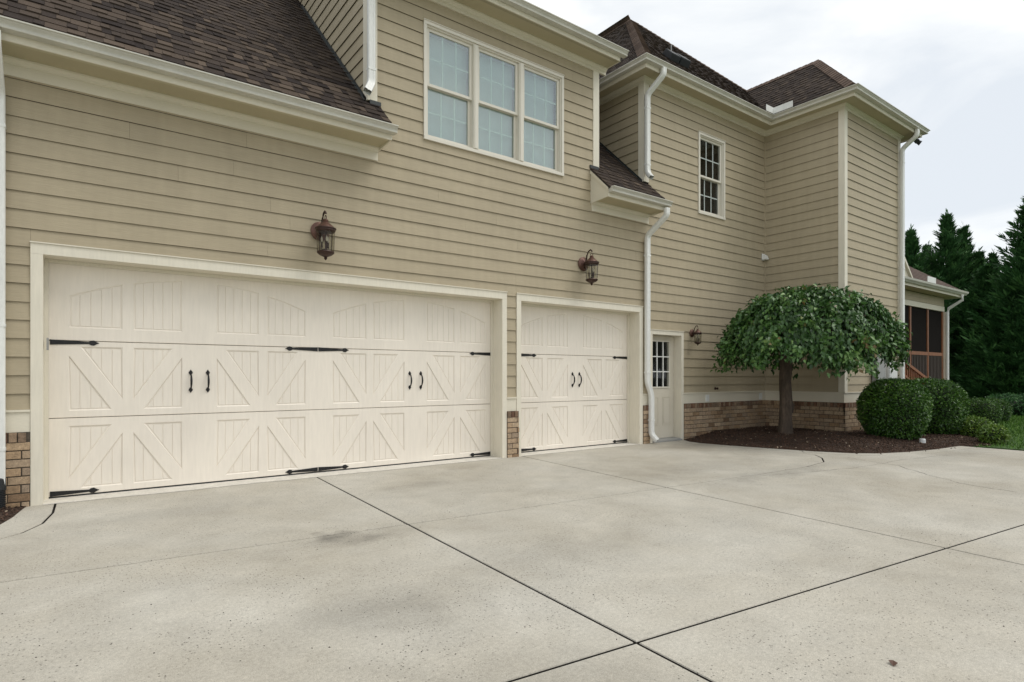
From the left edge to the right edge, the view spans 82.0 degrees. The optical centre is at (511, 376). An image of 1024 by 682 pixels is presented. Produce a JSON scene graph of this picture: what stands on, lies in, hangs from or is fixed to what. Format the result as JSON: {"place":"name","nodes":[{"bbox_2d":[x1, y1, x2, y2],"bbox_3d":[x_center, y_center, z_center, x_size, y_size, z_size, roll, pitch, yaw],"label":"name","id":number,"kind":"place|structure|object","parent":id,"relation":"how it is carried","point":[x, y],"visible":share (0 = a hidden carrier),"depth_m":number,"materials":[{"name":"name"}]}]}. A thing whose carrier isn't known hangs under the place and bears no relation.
{"place":"outdoors","nodes":[
{"label":"outdoors","id":0,"kind":"place"},
{"bbox_2d":[0,440,1023,681],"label":"driveway","id":1,"kind":"structure","parent":0,"point":[613,534],"depth_m":3.69,"materials":[{"name":"concrete"}]},
{"bbox_2d":[2,469,1021,679],"bbox_3d":[0.281,1.234,4.694,11.935,0.004,6.589,0,0,-37],"label":"grit","id":2,"kind":"object","parent":1,"relation":"on","point":[459,605],"visible":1,"depth_m":3.20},
{"bbox_2d":[889,660,896,665],"bbox_3d":[1.638,1.228,2.538,0.031,0.012,0.055,0,0,6],"label":"fallen leaf","id":3,"kind":"object","parent":1,"relation":"on","point":[893,662],"visible":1,"depth_m":2.54,"materials":[{"name":"brown plant"}]},
{"bbox_2d":[525,0,1023,278],"label":"sky","id":4,"kind":"structure","parent":0,"point":[954,67],"materials":[{"name":"white"}]},
{"bbox_2d":[974,415,1023,450],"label":"lawn","id":5,"kind":"structure","parent":0,"point":[1003,447],"depth_m":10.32,"materials":[{"name":"plant"}]},
{"bbox_2d":[905,224,933,275],"bbox_3d":[20.255,-3.242,30.077,4.985,9.132,4.846,0,0,8],"label":"conifer","id":6,"kind":"object","parent":5,"relation":"on","point":[913,254],"visible":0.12,"depth_m":29.72,"materials":[{"name":"green plant"}]},
{"bbox_2d":[922,240,934,274],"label":"conifer","id":7,"kind":"object","parent":5,"relation":"on","point":[924,247],"visible":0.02,"depth_m":30.89,"materials":[{"name":"green plant"}]},
{"bbox_2d":[913,263,968,379],"bbox_3d":[18.433,-1.968,26.925,4.590,6.534,4.154,0,0,-10],"label":"conifer","id":8,"kind":"object","parent":5,"relation":"on","point":[918,267],"visible":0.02,"depth_m":25.89,"materials":[{"name":"green plant"}]},
{"bbox_2d":[934,273,968,383],"bbox_3d":[19.562,-1.733,26.915,4.510,6.055,4.384,0,0,32],"label":"conifer","id":9,"kind":"object","parent":5,"relation":"on","point":[949,303],"visible":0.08,"depth_m":26.12,"materials":[{"name":"green plant"}]},
{"bbox_2d":[924,209,981,320],"bbox_3d":[22.209,-3.635,30.061,6.046,9.933,5.566,0,0,39],"label":"conifer","id":10,"kind":"object","parent":5,"relation":"on","point":[950,268],"visible":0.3,"depth_m":29.55,"materials":[{"name":"green plant"}]},
{"bbox_2d":[956,223,975,273],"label":"conifer","id":11,"kind":"object","parent":5,"relation":"on","point":[965,231],"visible":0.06,"depth_m":30.71,"materials":[{"name":"green plant"}]},
{"bbox_2d":[949,288,989,393],"bbox_3d":[20.297,-1.333,25.854,3.916,5.241,4.328,0,0,12],"label":"conifer","id":12,"kind":"object","parent":5,"relation":"on","point":[967,307],"visible":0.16,"depth_m":25.76,"materials":[{"name":"green plant"}]},
{"bbox_2d":[963,246,987,301],"bbox_3d":[23.882,-2.669,30.125,4.801,7.963,4.344,0,0,-34],"label":"conifer","id":13,"kind":"object","parent":5,"relation":"on","point":[978,254],"visible":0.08,"depth_m":29.87,"materials":[{"name":"green plant"}]},
{"bbox_2d":[949,262,1009,392],"bbox_3d":[21.048,-1.911,25.976,5.804,6.418,5.642,0,0,-36],"label":"conifer","id":14,"kind":"object","parent":5,"relation":"on","point":[982,284],"visible":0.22,"depth_m":25.63,"materials":[{"name":"green plant"}]},
{"bbox_2d":[970,249,1001,287],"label":"conifer","id":15,"kind":"object","parent":5,"relation":"on","point":[992,255],"visible":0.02,"depth_m":27.89,"materials":[{"name":"green plant"}]},
{"bbox_2d":[949,197,1023,395],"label":"conifer","id":16,"kind":"object","parent":5,"relation":"on","point":[1016,260],"visible":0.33,"depth_m":23.78,"materials":[{"name":"green plant"}]},
{"bbox_2d":[953,305,1023,397],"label":"conifer","id":17,"kind":"object","parent":5,"relation":"on","point":[992,336],"visible":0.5,"depth_m":23.77,"materials":[{"name":"green plant"}]},
{"bbox_2d":[958,296,1023,397],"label":"conifer","id":18,"kind":"object","parent":5,"relation":"on","point":[1017,350],"visible":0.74,"depth_m":22.77,"materials":[{"name":"green plant"}]},
{"bbox_2d":[961,196,1023,350],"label":"conifer","id":19,"kind":"object","parent":5,"relation":"on","point":[1003,294],"visible":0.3,"depth_m":23.34,"materials":[{"name":"green plant"}]},
{"bbox_2d":[985,396,1013,421],"bbox_3d":[13.041,0.914,15.992,0.930,0.755,0.887,0,0,-37],"label":"round shrub","id":20,"kind":"object","parent":5,"relation":"on","point":[1007,406],"visible":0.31,"depth_m":15.69,"materials":[{"name":"green plant"}]},
{"bbox_2d":[984,392,1021,398],"bbox_3d":[16.840,0.901,19.989,1.685,0.790,1.565,0,0,-37],"label":"dark bush","id":21,"kind":"object","parent":5,"relation":"on","point":[1000,395],"visible":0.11,"depth_m":19.93,"materials":[{"name":"green plant"}]},
{"bbox_2d":[996,396,1023,415],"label":"dark bush","id":22,"kind":"object","parent":5,"relation":"on","point":[1018,405],"visible":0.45,"depth_m":18.10,"materials":[{"name":"green plant"}]},
{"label":"ground","id":23,"kind":"structure","parent":0,"visible":0},
{"bbox_2d":[0,506,25,523],"bbox_3d":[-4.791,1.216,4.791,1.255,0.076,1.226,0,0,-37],"label":"bark mulch","id":24,"kind":"object","parent":23,"relation":"on","point":[7,511],"visible":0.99,"depth_m":5.35,"materials":[{"name":"brown wood"}]},
{"bbox_2d":[0,0,930,507],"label":"house","id":25,"kind":"structure","parent":23,"relation":"on","point":[184,306],"depth_m":8.09,"materials":[{"name":"paint"}]},
{"bbox_2d":[0,478,6,508],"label":"drain pipe","id":26,"kind":"object","parent":25,"relation":"attached to","point":[3,487],"visible":0.95,"depth_m":5.45,"materials":[{"name":"black plastic"}]},
{"bbox_2d":[49,263,489,498],"bbox_3d":[-2.484,0.026,7.544,5.422,2.414,0.114,0,0,-37],"label":"garage door","id":27,"kind":"structure","parent":25,"relation":"in","point":[95,453],"depth_m":7.05,"materials":[{"name":"paint"}]},
{"bbox_2d":[310,210,335,259],"bbox_3d":[-2.280,-1.716,7.167,0.254,0.612,0.332,0,0,-37],"label":"wall lantern","id":28,"kind":"object","parent":25,"relation":"attached to","point":[323,229],"depth_m":7.11,"materials":[{"name":"orange metal"}]},
{"bbox_2d":[423,18,564,176],"bbox_3d":[-0.305,-4.118,9.084,2.777,1.850,0.448,0,0,-37],"label":"window","id":29,"kind":"structure","parent":25,"relation":"in","point":[482,98],"depth_m":8.98,"materials":[{"name":"glass"}]},
{"bbox_2d":[521,306,626,452],"bbox_3d":[1.082,0.026,10.190,2.722,2.414,0.114,0,0,-37],"label":"garage door","id":30,"kind":"structure","parent":25,"relation":"in","point":[547,423],"depth_m":10.17,"materials":[{"name":"paint"}]},
{"bbox_2d":[578,249,598,285],"bbox_3d":[1.302,-1.821,9.825,0.254,0.612,0.332,0,0,-37],"label":"wall lantern","id":31,"kind":"object","parent":25,"relation":"attached to","point":[584,263],"depth_m":9.78,"materials":[{"name":"orange metal"}]},
{"bbox_2d":[653,335,681,442],"bbox_3d":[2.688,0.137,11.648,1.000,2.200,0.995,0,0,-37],"label":"entry door","id":32,"kind":"structure","parent":25,"relation":"in","point":[663,396],"depth_m":11.47,"materials":[{"name":"paint"}]},
{"bbox_2d":[662,44,690,67],"bbox_3d":[3.384,-6.684,12.187,0.600,0.534,0.325,0,0,-37],"label":"roof vent","id":33,"kind":"object","parent":25,"relation":"on","point":[671,55],"visible":0.89,"depth_m":12.04,"materials":[{"name":"plastic"}]},
{"bbox_2d":[690,325,701,345],"bbox_3d":[3.645,-0.814,11.634,0.168,0.404,0.219,0,0,-37],"label":"wall lantern","id":34,"kind":"object","parent":25,"relation":"attached to","point":[697,332],"depth_m":11.61,"materials":[{"name":"orange metal"}]},
{"bbox_2d":[698,130,725,219],"bbox_3d":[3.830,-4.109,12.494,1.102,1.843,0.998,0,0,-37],"label":"window","id":35,"kind":"structure","parent":25,"relation":"in","point":[703,136],"depth_m":12.26,"materials":[{"name":"plastic"}]},
{"bbox_2d":[762,254,768,260],"bbox_3d":[5.681,-2.687,13.220,0.120,0.152,0.100,0,0,-37],"label":"vent hood","id":36,"kind":"object","parent":25,"relation":"attached to","point":[764,257],"visible":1,"depth_m":13.20,"materials":[{"name":"white plastic"}]},
{"bbox_2d":[872,354,885,384],"bbox_3d":[7.926,-0.113,12.729,0.410,2.600,0.112,0,0,-37],"label":"electric box","id":37,"kind":"object","parent":25,"relation":"attached to","point":[882,370],"visible":0.2,"depth_m":12.68,"materials":[{"name":"grey metal"}]},
{"bbox_2d":[886,361,896,384],"bbox_3d":[8.426,0.387,13.095,0.420,1.460,0.122,0,0,-37],"label":"meter box","id":38,"kind":"object","parent":25,"relation":"attached to","point":[893,374],"visible":0.26,"depth_m":12.98,"materials":[{"name":"white plastic"}]},
{"bbox_2d":[914,139,921,144],"bbox_3d":[9.245,-5.392,13.417,0.234,0.203,0.222,0,0,6],"label":"flood light","id":39,"kind":"object","parent":25,"relation":"attached to","point":[917,141],"visible":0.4,"depth_m":13.36,"materials":[{"name":"black plastic"}]},
{"bbox_2d":[905,258,968,383],"bbox_3d":[10.500,-1.705,18.364,5.950,5.884,6.080,0,0,-37],"label":"screened porch","id":40,"kind":"object","parent":25,"relation":"attached to","point":[926,315],"visible":0.3,"depth_m":17.60,"materials":[{"name":"brown wood"}]},
{"bbox_2d":[684,425,1005,453],"bbox_3d":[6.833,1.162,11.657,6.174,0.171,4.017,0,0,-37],"label":"bark mulch","id":41,"kind":"object","parent":23,"relation":"on","point":[752,432],"visible":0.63,"depth_m":10.79,"materials":[{"name":"brown wood"}]},
{"bbox_2d":[710,282,912,433],"bbox_3d":[5.654,-0.265,11.086,3.597,3.105,2.596,0,0,11],"label":"weeping tree","id":42,"kind":"object","parent":41,"relation":"on","point":[837,328],"visible":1,"depth_m":10.43,"materials":[{"name":"green plant"}]},
{"bbox_2d":[856,375,937,439],"bbox_3d":[7.217,0.610,11.138,1.281,1.304,1.298,0,0,-37],"label":"round shrub","id":43,"kind":"object","parent":41,"relation":"on","point":[897,408],"visible":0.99,"depth_m":10.78,"materials":[{"name":"green plant"}]},
{"bbox_2d":[919,438,925,442],"bbox_3d":[7.416,1.182,10.646,0.100,0.130,0.097,0,0,-37],"label":"drain stub","id":44,"kind":"object","parent":41,"relation":"on","point":[922,440],"visible":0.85,"depth_m":10.61,"materials":[{"name":"white plastic"}]},
{"bbox_2d":[910,376,971,434],"bbox_3d":[8.449,0.626,11.912,1.353,1.272,1.282,0,0,-37],"label":"round shrub","id":45,"kind":"object","parent":41,"relation":"on","point":[953,404],"visible":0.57,"depth_m":11.43,"materials":[{"name":"green plant"}]},
{"bbox_2d":[957,415,993,436],"bbox_3d":[9.103,0.992,11.613,0.695,0.560,0.744,0,0,17],"label":"lime shrub","id":46,"kind":"object","parent":41,"relation":"on","point":[971,424],"visible":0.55,"depth_m":11.44,"materials":[{"name":"green plant"}]},
{"bbox_2d":[962,396,1003,423],"bbox_3d":[11.729,0.889,14.807,1.015,0.806,1.015,0,0,-37],"label":"round shrub","id":47,"kind":"object","parent":41,"relation":"on","point":[983,408],"visible":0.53,"depth_m":14.47,"materials":[{"name":"green plant"}]},
{"bbox_2d":[975,422,1010,443],"bbox_3d":[8.775,1.051,10.746,0.580,0.458,0.520,0,0,-37],"label":"lime shrub","id":48,"kind":"object","parent":41,"relation":"on","point":[994,433],"visible":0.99,"depth_m":10.62,"materials":[{"name":"green plant"}]}
]}

